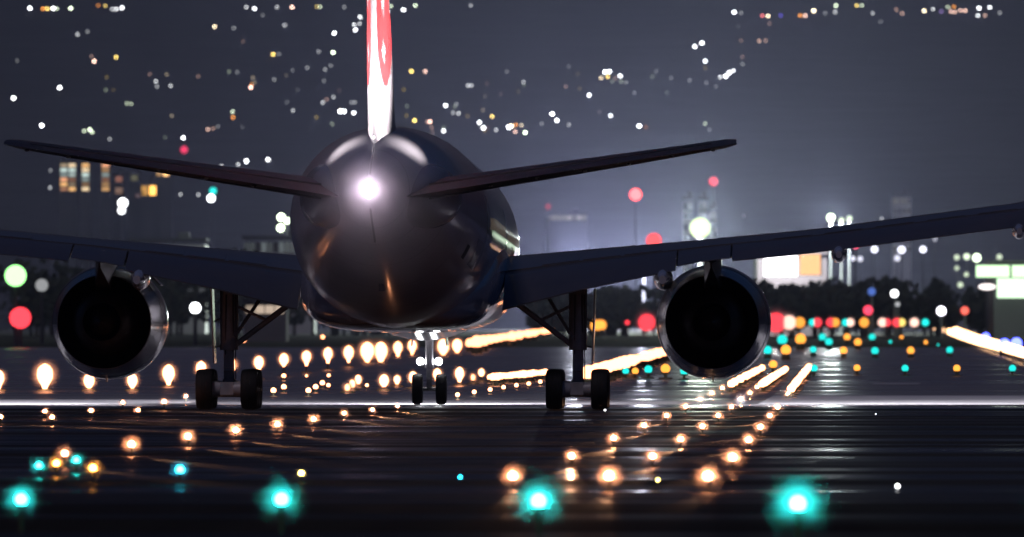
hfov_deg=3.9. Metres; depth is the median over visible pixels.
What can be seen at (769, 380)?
runway light
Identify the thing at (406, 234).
airliner
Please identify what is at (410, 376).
approach light
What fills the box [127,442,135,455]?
runway light
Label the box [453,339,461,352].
approach light
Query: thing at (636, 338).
ground
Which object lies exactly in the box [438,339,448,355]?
approach light
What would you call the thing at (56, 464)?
taxiway light
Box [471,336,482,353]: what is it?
runway edge light
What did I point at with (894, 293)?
floodlight mast
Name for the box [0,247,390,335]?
treeline
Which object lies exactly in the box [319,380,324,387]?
runway light
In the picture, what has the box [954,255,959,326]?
lamp post
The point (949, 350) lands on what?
taxiway light
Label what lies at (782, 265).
lit door
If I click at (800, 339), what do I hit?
taxiway light
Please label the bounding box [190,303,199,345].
floodlight mast
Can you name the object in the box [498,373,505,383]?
runway edge light
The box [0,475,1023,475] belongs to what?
pavement joint
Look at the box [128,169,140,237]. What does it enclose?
apartment building
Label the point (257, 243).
window
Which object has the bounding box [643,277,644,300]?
floodlight mast
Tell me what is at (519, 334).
runway edge light
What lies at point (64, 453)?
runway light
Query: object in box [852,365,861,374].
taxiway light
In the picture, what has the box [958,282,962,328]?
lamp post
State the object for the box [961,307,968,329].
warning light
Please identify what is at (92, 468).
taxiway light
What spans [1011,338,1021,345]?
taxiway light
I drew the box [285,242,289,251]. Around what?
window
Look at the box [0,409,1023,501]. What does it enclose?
taxiway
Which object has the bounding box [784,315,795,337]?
runway end light
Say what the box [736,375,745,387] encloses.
runway light
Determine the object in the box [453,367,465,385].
approach light
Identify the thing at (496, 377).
runway edge light
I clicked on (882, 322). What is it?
runway end light
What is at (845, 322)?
runway end light
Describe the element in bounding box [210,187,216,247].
floodlight mast
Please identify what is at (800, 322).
runway end light
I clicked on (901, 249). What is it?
lamp post
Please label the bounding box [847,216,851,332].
floodlight mast
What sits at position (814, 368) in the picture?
taxiway light
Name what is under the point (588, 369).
runway edge light
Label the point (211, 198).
floodlight mast
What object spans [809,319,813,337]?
runway end light
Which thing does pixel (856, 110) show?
hills
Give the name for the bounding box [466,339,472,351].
runway edge light
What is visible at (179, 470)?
taxiway light
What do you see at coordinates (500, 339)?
runway edge light
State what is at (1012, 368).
taxiway light
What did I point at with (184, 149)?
warning light
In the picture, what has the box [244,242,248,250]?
window
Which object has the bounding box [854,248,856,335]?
lamp post
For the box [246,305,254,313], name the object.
window
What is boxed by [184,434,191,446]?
runway light
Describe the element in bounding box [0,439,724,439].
pavement joint
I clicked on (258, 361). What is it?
approach light
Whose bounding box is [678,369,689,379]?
taxiway light
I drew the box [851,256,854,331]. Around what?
lamp post
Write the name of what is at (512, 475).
runway light
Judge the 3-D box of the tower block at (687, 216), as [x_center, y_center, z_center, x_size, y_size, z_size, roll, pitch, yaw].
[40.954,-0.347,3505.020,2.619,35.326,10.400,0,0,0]
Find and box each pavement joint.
[0,426,1023,426]
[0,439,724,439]
[0,444,1023,444]
[0,457,853,457]
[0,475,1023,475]
[0,491,1023,491]
[2,415,1023,415]
[155,431,670,431]
[309,462,815,462]
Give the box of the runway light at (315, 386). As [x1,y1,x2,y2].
[313,384,318,392]
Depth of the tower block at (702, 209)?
3499.93 m
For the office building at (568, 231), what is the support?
on the ground
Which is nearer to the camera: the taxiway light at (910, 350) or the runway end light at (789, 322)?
the taxiway light at (910, 350)
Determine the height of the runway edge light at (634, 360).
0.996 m
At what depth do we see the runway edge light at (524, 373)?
665.80 m
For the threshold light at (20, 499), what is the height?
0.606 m
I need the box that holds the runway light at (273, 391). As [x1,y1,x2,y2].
[271,388,275,395]
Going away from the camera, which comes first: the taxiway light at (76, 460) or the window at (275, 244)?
the taxiway light at (76, 460)
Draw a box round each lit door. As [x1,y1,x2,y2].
[764,255,796,275]
[800,254,820,274]
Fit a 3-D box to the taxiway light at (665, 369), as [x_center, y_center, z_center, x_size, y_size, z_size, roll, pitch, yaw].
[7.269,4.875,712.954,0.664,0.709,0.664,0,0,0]
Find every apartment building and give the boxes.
[59,158,77,277]
[81,162,90,269]
[101,163,110,238]
[112,170,125,233]
[112,185,126,240]
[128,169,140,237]
[132,192,143,237]
[137,178,160,242]
[153,172,172,243]
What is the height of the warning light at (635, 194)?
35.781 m
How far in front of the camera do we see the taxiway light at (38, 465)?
267.63 m
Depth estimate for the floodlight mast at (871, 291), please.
2299.81 m
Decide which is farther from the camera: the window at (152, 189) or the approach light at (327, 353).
the window at (152, 189)
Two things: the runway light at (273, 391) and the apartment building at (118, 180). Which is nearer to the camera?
the runway light at (273, 391)
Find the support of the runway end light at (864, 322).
on the ground
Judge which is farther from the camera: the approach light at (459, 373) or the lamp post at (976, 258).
the lamp post at (976, 258)
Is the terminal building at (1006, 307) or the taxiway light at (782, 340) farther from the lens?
the terminal building at (1006, 307)
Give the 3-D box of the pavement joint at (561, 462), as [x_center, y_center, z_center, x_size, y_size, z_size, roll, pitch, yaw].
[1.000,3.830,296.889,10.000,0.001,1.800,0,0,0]
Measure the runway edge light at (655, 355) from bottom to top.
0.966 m
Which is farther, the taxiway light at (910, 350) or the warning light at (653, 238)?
the warning light at (653, 238)
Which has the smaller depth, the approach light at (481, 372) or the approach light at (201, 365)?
the approach light at (201, 365)
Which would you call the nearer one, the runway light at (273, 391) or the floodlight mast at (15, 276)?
the runway light at (273, 391)
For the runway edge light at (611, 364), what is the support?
on the runway
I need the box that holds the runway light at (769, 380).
[763,377,772,389]
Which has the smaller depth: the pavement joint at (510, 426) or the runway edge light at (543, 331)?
the pavement joint at (510, 426)
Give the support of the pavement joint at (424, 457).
on the taxiway
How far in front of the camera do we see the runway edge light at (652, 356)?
890.72 m
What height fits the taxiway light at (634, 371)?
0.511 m
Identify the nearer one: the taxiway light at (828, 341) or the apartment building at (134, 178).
the taxiway light at (828, 341)
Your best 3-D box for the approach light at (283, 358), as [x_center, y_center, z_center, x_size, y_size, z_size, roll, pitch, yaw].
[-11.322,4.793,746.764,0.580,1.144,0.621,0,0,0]
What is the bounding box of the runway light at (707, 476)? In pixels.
[702,473,713,491]
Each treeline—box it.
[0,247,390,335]
[522,284,665,334]
[751,274,985,335]
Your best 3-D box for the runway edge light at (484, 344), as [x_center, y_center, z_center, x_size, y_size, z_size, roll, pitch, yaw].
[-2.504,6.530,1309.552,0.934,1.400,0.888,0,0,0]
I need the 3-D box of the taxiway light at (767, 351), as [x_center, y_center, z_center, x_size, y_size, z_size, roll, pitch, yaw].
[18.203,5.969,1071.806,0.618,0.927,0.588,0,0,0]
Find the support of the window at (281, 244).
in the hangar at (284, 248)
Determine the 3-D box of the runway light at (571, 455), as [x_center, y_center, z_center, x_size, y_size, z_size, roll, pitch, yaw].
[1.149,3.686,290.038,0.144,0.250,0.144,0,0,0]
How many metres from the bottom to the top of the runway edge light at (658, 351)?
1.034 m
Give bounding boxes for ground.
[0,328,1023,502]
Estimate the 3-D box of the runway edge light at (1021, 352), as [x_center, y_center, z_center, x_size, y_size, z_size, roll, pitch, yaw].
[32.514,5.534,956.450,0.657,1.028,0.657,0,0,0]
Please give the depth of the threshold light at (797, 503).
186.91 m
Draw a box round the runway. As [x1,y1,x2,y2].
[0,347,1023,408]
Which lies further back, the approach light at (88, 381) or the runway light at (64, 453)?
the approach light at (88, 381)
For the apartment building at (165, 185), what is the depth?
4560.09 m
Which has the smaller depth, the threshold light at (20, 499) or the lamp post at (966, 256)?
the threshold light at (20, 499)
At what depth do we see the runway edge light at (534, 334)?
1985.72 m
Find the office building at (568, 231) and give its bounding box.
[545,209,588,295]
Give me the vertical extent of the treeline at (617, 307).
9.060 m
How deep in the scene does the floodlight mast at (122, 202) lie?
4499.54 m
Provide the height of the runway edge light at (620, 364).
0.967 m
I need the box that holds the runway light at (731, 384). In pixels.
[726,380,736,391]
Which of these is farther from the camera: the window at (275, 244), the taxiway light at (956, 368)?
the window at (275, 244)
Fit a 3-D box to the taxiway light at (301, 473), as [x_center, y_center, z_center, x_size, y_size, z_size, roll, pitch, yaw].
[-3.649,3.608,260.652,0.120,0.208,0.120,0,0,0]
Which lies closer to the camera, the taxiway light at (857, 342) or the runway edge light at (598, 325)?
the taxiway light at (857, 342)
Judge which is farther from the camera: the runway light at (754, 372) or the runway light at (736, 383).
the runway light at (754, 372)
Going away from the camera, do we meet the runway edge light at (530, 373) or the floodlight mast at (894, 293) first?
the runway edge light at (530, 373)
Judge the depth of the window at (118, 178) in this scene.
4559.68 m
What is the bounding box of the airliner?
[0,0,1023,409]
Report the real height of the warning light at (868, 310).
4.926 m
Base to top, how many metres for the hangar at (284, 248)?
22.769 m
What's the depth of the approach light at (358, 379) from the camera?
625.78 m
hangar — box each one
[128,232,208,332]
[242,230,315,333]
[242,299,288,341]
[754,251,827,334]
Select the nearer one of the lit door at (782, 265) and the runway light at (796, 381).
the runway light at (796, 381)
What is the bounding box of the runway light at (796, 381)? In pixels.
[792,379,800,391]
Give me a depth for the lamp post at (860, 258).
3299.87 m
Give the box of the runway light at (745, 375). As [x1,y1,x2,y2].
[742,372,750,384]
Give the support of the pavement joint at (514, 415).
on the taxiway
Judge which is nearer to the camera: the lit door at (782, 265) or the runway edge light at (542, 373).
the runway edge light at (542, 373)
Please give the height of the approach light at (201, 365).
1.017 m
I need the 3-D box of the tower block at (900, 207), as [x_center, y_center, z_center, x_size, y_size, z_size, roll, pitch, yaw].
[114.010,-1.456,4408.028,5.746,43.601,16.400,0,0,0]
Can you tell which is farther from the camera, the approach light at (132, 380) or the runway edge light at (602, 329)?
the runway edge light at (602, 329)
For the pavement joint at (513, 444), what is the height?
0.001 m
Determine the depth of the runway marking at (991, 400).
521.76 m
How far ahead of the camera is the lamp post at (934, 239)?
3299.90 m
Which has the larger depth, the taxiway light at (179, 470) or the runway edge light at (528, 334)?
the runway edge light at (528, 334)
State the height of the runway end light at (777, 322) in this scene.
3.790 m
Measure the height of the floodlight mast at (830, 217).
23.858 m
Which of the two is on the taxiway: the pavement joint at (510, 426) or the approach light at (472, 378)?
the pavement joint at (510, 426)
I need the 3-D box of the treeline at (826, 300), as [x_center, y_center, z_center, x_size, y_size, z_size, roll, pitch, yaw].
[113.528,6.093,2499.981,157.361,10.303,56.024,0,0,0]
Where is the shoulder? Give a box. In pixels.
[0,503,1023,536]
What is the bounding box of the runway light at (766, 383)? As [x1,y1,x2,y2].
[761,378,769,391]
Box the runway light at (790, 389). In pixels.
[787,385,794,397]
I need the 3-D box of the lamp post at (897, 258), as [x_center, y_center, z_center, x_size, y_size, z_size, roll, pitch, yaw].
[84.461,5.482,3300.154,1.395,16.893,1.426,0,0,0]
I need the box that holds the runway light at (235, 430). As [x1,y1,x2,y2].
[232,428,238,439]
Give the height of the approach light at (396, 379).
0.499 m
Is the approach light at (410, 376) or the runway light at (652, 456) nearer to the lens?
the runway light at (652, 456)
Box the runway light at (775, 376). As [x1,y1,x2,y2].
[770,373,778,384]
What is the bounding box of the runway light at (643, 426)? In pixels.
[641,424,646,433]
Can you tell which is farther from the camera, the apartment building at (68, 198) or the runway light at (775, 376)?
the apartment building at (68, 198)
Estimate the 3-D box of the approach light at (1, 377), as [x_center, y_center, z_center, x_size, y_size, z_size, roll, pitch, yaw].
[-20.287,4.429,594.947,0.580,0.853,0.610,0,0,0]
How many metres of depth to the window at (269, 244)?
2899.73 m
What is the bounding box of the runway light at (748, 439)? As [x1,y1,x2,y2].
[745,437,751,449]
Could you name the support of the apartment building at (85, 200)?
on the ground
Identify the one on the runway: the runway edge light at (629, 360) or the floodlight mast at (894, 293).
the runway edge light at (629, 360)
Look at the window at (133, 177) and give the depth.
4559.68 m
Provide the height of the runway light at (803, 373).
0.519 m
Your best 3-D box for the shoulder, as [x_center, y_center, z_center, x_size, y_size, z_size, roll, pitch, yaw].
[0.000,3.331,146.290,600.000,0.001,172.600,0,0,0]
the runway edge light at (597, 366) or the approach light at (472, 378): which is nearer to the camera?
the runway edge light at (597, 366)
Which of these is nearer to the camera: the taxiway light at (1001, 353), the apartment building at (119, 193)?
the taxiway light at (1001, 353)
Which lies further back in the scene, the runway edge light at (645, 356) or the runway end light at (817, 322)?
the runway end light at (817, 322)
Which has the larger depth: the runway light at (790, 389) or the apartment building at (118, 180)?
the apartment building at (118, 180)
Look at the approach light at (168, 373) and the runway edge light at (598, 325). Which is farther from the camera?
the runway edge light at (598, 325)
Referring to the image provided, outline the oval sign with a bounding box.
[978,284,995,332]
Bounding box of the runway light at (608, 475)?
[603,472,614,491]
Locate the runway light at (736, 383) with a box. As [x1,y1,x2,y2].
[729,378,739,390]
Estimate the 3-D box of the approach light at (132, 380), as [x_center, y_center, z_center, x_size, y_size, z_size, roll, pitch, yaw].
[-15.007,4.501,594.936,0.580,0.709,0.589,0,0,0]
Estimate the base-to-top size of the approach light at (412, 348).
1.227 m
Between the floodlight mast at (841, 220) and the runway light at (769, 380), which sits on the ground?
the floodlight mast at (841, 220)
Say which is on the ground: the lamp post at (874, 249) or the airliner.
the lamp post at (874, 249)
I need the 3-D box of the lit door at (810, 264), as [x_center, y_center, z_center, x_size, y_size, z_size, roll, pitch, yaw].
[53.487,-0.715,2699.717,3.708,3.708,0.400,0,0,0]
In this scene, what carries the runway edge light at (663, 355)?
on the runway
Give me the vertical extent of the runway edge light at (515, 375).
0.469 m
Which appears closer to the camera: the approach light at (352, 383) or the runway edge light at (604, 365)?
the approach light at (352, 383)
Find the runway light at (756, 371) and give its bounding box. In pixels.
[752,368,758,378]
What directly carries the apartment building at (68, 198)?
on the ground
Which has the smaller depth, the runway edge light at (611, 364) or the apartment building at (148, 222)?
the runway edge light at (611, 364)
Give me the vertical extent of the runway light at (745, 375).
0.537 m
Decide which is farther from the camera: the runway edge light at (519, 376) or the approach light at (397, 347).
the approach light at (397, 347)
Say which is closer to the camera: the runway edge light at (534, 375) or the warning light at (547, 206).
the runway edge light at (534, 375)
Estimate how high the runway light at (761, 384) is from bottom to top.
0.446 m
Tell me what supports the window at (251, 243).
in the hangar at (284, 248)
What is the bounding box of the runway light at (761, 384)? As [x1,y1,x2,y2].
[756,381,766,391]
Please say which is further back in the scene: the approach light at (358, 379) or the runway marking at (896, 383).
the runway marking at (896, 383)
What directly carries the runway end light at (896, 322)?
on the ground
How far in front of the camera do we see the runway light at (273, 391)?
552.14 m
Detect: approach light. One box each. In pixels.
[0,371,5,390]
[37,364,52,390]
[82,375,95,390]
[125,374,139,390]
[162,365,175,386]
[194,361,205,383]
[254,356,264,378]
[278,354,289,375]
[301,351,311,372]
[323,348,332,369]
[340,384,354,392]
[344,346,353,366]
[345,380,359,389]
[354,375,364,386]
[361,342,373,362]
[375,342,386,362]
[377,375,390,390]
[390,376,403,386]
[394,342,401,356]
[406,372,415,388]
[408,341,415,355]
[432,368,440,386]
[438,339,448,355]
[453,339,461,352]
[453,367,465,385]
[466,375,479,383]
[475,369,487,381]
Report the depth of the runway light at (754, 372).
693.96 m
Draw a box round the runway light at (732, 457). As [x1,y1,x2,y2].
[728,454,736,470]
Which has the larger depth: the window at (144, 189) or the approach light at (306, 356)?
the window at (144, 189)
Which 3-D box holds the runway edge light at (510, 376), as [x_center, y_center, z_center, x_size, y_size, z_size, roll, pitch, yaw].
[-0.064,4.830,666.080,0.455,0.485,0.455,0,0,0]
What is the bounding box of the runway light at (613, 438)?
[611,436,615,446]
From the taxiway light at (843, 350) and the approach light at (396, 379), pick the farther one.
the taxiway light at (843, 350)
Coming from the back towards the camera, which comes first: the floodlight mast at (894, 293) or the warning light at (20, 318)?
the floodlight mast at (894, 293)
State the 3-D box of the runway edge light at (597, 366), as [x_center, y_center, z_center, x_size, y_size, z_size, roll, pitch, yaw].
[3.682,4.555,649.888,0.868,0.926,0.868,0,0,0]
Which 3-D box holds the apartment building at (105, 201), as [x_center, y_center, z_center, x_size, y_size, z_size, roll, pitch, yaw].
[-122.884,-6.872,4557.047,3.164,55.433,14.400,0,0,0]
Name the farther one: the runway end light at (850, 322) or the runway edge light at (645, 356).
the runway end light at (850, 322)
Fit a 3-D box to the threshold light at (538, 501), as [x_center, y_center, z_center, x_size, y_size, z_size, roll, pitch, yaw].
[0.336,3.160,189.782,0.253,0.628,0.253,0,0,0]
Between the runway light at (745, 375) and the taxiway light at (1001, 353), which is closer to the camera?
the runway light at (745, 375)
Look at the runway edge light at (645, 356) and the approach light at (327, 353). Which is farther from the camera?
the runway edge light at (645, 356)
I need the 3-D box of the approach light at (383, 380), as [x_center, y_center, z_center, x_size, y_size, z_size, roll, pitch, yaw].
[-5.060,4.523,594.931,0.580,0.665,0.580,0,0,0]
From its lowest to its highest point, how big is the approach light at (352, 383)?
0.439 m
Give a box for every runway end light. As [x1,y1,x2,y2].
[638,314,654,337]
[771,313,783,337]
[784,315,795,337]
[795,317,804,333]
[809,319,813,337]
[814,318,821,337]
[826,318,832,337]
[833,318,839,337]
[842,319,847,333]
[848,319,853,337]
[859,318,868,337]
[878,318,885,337]
[886,319,890,337]
[892,318,899,326]
[900,318,905,334]
[910,318,918,337]
[922,319,928,337]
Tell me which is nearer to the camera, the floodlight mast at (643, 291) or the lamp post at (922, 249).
the lamp post at (922, 249)
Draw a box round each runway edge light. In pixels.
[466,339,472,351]
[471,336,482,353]
[480,336,488,351]
[486,335,493,348]
[487,373,494,385]
[491,373,502,385]
[492,335,497,346]
[496,334,502,345]
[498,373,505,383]
[502,334,506,343]
[505,372,514,382]
[507,332,516,345]
[512,372,518,381]
[515,371,521,382]
[516,331,522,343]
[520,370,527,382]
[525,330,531,340]
[525,370,534,381]
[528,370,537,380]
[531,329,536,339]
[538,370,545,379]
[541,328,546,336]
[583,365,594,381]
[591,320,601,336]
[592,363,603,368]
[599,320,605,335]
[599,362,611,381]
[604,361,614,380]
[606,361,616,379]
[610,360,620,377]
[613,358,623,376]
[619,357,630,376]
[622,356,633,376]
[628,355,639,373]
[641,351,653,367]
[647,351,655,366]
[649,350,658,365]
[654,348,663,364]
[660,348,668,361]
[1018,348,1023,363]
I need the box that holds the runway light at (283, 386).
[281,384,286,392]
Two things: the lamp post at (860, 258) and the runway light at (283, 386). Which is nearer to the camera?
the runway light at (283, 386)
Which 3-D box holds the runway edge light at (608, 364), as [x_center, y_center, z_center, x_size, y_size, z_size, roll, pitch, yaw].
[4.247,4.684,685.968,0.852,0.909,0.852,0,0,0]
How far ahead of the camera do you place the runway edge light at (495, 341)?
1515.15 m
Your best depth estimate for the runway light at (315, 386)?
581.02 m
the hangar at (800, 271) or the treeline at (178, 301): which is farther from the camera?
the hangar at (800, 271)
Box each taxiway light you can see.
[35,463,42,478]
[52,460,60,476]
[72,457,79,472]
[88,465,97,482]
[175,466,184,484]
[298,471,304,482]
[621,368,629,377]
[631,368,639,377]
[642,365,653,377]
[658,364,671,378]
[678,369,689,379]
[764,346,771,358]
[767,360,776,372]
[777,335,786,349]
[781,345,790,359]
[795,334,805,349]
[809,365,818,375]
[810,346,816,355]
[819,333,825,343]
[825,338,831,348]
[840,347,846,357]
[844,334,849,343]
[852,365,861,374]
[854,339,860,348]
[869,334,874,343]
[871,347,878,357]
[900,365,909,375]
[907,347,913,357]
[946,347,952,356]
[952,365,961,375]
[999,339,1009,355]
[1007,365,1017,375]
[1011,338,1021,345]
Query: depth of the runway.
694.83 m
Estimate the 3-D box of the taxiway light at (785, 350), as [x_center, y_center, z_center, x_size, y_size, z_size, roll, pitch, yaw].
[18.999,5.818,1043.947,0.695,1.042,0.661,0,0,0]
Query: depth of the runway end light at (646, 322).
2299.14 m
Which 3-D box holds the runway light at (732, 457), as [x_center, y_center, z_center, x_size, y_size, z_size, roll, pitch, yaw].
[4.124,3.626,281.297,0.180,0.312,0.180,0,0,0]
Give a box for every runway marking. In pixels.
[0,400,195,404]
[759,396,1023,404]
[873,383,919,383]
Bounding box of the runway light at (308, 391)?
[306,388,310,395]
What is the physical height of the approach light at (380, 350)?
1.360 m
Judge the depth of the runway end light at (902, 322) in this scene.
2299.61 m
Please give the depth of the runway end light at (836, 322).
2299.55 m
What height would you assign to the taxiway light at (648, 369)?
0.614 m
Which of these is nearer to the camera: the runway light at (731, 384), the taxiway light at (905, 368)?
the runway light at (731, 384)
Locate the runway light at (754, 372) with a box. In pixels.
[750,370,756,380]
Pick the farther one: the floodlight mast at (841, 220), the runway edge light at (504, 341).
the floodlight mast at (841, 220)
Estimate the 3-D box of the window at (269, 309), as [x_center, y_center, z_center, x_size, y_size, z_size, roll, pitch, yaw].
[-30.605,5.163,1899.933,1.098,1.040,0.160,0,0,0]
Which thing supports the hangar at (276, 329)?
on the ground
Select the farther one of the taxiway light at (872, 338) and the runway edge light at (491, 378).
the taxiway light at (872, 338)
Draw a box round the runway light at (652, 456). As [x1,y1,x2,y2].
[649,454,655,466]
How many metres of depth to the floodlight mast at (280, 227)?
2999.67 m
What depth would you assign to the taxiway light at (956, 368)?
749.70 m
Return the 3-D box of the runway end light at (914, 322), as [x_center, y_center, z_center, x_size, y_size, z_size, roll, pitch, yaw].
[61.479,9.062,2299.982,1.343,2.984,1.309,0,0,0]
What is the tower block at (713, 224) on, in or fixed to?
on the ground
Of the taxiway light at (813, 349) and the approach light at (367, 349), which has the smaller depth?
the approach light at (367, 349)
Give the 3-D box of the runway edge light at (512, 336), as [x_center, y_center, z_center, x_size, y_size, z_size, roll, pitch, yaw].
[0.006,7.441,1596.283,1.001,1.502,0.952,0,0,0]
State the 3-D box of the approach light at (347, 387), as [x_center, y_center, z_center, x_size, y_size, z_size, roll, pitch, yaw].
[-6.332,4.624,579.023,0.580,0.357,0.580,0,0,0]
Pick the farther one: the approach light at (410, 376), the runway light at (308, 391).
the approach light at (410, 376)
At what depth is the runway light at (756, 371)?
709.94 m
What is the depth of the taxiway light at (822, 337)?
1682.95 m
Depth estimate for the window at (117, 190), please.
4559.68 m
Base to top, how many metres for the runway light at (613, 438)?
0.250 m
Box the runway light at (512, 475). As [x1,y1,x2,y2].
[508,472,517,490]
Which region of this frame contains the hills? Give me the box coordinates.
[0,0,1023,327]
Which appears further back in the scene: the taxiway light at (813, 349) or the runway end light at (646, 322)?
the runway end light at (646, 322)
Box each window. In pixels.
[115,188,121,193]
[116,176,121,181]
[131,175,137,180]
[141,186,147,194]
[149,186,155,194]
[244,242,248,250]
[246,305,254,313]
[250,242,253,250]
[256,242,259,251]
[256,305,263,313]
[262,242,265,251]
[265,305,273,313]
[267,242,271,251]
[273,242,277,251]
[279,242,283,251]
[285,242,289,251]
[997,278,1023,297]
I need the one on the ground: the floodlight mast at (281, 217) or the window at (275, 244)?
the floodlight mast at (281, 217)
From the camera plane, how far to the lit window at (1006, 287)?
2299.48 m
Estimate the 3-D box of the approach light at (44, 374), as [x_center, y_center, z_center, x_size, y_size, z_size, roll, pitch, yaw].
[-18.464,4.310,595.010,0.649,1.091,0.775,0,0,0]
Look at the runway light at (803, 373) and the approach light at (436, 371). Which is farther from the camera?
the runway light at (803, 373)
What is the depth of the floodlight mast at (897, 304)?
2299.82 m
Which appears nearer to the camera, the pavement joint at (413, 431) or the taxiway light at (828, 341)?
the pavement joint at (413, 431)
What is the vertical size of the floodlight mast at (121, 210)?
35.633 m
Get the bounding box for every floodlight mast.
[5,265,25,346]
[35,279,47,343]
[118,207,124,239]
[119,199,126,239]
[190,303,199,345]
[208,195,214,328]
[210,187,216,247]
[277,224,283,241]
[278,214,284,241]
[284,218,289,241]
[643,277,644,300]
[690,218,709,265]
[827,214,834,277]
[839,218,843,332]
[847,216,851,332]
[868,288,875,333]
[891,290,897,337]
[895,302,899,337]
[937,307,945,337]
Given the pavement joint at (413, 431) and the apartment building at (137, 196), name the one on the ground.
the apartment building at (137, 196)
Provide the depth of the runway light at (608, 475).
247.08 m
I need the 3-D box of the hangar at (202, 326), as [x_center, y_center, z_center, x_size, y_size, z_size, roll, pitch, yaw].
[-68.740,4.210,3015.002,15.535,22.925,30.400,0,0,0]
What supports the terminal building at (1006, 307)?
on the ground
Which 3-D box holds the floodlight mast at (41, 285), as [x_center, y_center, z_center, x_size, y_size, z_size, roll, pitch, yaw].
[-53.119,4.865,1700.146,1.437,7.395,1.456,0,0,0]
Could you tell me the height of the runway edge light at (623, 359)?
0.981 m
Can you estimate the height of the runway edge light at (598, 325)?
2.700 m
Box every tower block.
[682,191,693,272]
[698,191,707,265]
[709,201,717,238]
[891,189,911,328]
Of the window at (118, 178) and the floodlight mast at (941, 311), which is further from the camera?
the window at (118, 178)
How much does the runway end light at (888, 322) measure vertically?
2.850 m
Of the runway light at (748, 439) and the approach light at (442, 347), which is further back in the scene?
the approach light at (442, 347)
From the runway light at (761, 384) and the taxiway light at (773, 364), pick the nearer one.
the runway light at (761, 384)
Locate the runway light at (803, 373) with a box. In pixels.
[799,371,807,382]
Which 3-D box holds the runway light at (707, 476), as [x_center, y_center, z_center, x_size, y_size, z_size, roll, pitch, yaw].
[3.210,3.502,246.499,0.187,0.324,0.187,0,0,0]
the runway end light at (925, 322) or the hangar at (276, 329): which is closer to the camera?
the hangar at (276, 329)
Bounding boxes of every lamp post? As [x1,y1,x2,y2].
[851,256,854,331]
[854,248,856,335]
[857,256,862,331]
[871,246,877,331]
[894,255,899,277]
[898,246,904,280]
[920,246,925,331]
[933,238,936,331]
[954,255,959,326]
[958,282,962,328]
[964,253,969,330]
[973,254,980,331]
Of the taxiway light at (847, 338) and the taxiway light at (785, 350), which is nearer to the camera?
the taxiway light at (785, 350)
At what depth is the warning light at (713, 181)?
3799.61 m
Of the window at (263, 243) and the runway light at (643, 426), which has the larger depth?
the window at (263, 243)
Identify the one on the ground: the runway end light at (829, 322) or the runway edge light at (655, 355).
the runway end light at (829, 322)
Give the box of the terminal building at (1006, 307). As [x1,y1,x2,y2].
[976,260,1023,337]
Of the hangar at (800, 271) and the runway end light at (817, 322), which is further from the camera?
the hangar at (800, 271)
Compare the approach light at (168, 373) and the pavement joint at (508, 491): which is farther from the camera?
the approach light at (168, 373)
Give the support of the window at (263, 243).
in the hangar at (284, 248)
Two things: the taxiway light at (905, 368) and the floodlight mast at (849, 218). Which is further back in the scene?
the floodlight mast at (849, 218)
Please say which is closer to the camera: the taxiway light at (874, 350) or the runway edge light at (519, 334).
the taxiway light at (874, 350)
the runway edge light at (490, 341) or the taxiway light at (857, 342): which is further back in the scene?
the runway edge light at (490, 341)
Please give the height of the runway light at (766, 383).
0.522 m
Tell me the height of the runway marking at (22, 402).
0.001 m
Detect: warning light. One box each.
[10,307,30,346]
[181,146,187,160]
[545,203,550,252]
[630,189,641,329]
[646,233,660,335]
[709,177,717,211]
[863,306,872,337]
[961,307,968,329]
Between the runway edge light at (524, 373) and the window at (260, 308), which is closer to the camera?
the runway edge light at (524, 373)
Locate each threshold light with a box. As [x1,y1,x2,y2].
[16,495,25,532]
[276,494,286,532]
[532,494,545,534]
[790,496,805,536]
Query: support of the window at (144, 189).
in the apartment building at (148, 222)
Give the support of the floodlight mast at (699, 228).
on the ground
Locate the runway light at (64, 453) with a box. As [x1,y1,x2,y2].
[60,451,68,466]
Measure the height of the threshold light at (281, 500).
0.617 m
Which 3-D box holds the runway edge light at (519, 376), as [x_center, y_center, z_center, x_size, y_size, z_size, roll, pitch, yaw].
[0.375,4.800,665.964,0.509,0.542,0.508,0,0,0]
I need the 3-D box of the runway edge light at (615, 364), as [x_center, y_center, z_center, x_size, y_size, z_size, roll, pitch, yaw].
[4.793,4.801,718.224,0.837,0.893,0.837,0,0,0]
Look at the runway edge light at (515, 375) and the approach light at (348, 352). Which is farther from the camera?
the approach light at (348, 352)
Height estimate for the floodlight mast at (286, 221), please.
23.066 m
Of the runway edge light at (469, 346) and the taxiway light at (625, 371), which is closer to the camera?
the taxiway light at (625, 371)
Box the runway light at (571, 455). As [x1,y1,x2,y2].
[569,453,574,465]
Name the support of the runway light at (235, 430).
on the taxiway
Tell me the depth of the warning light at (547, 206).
3799.91 m
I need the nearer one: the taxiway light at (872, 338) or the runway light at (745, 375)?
the runway light at (745, 375)

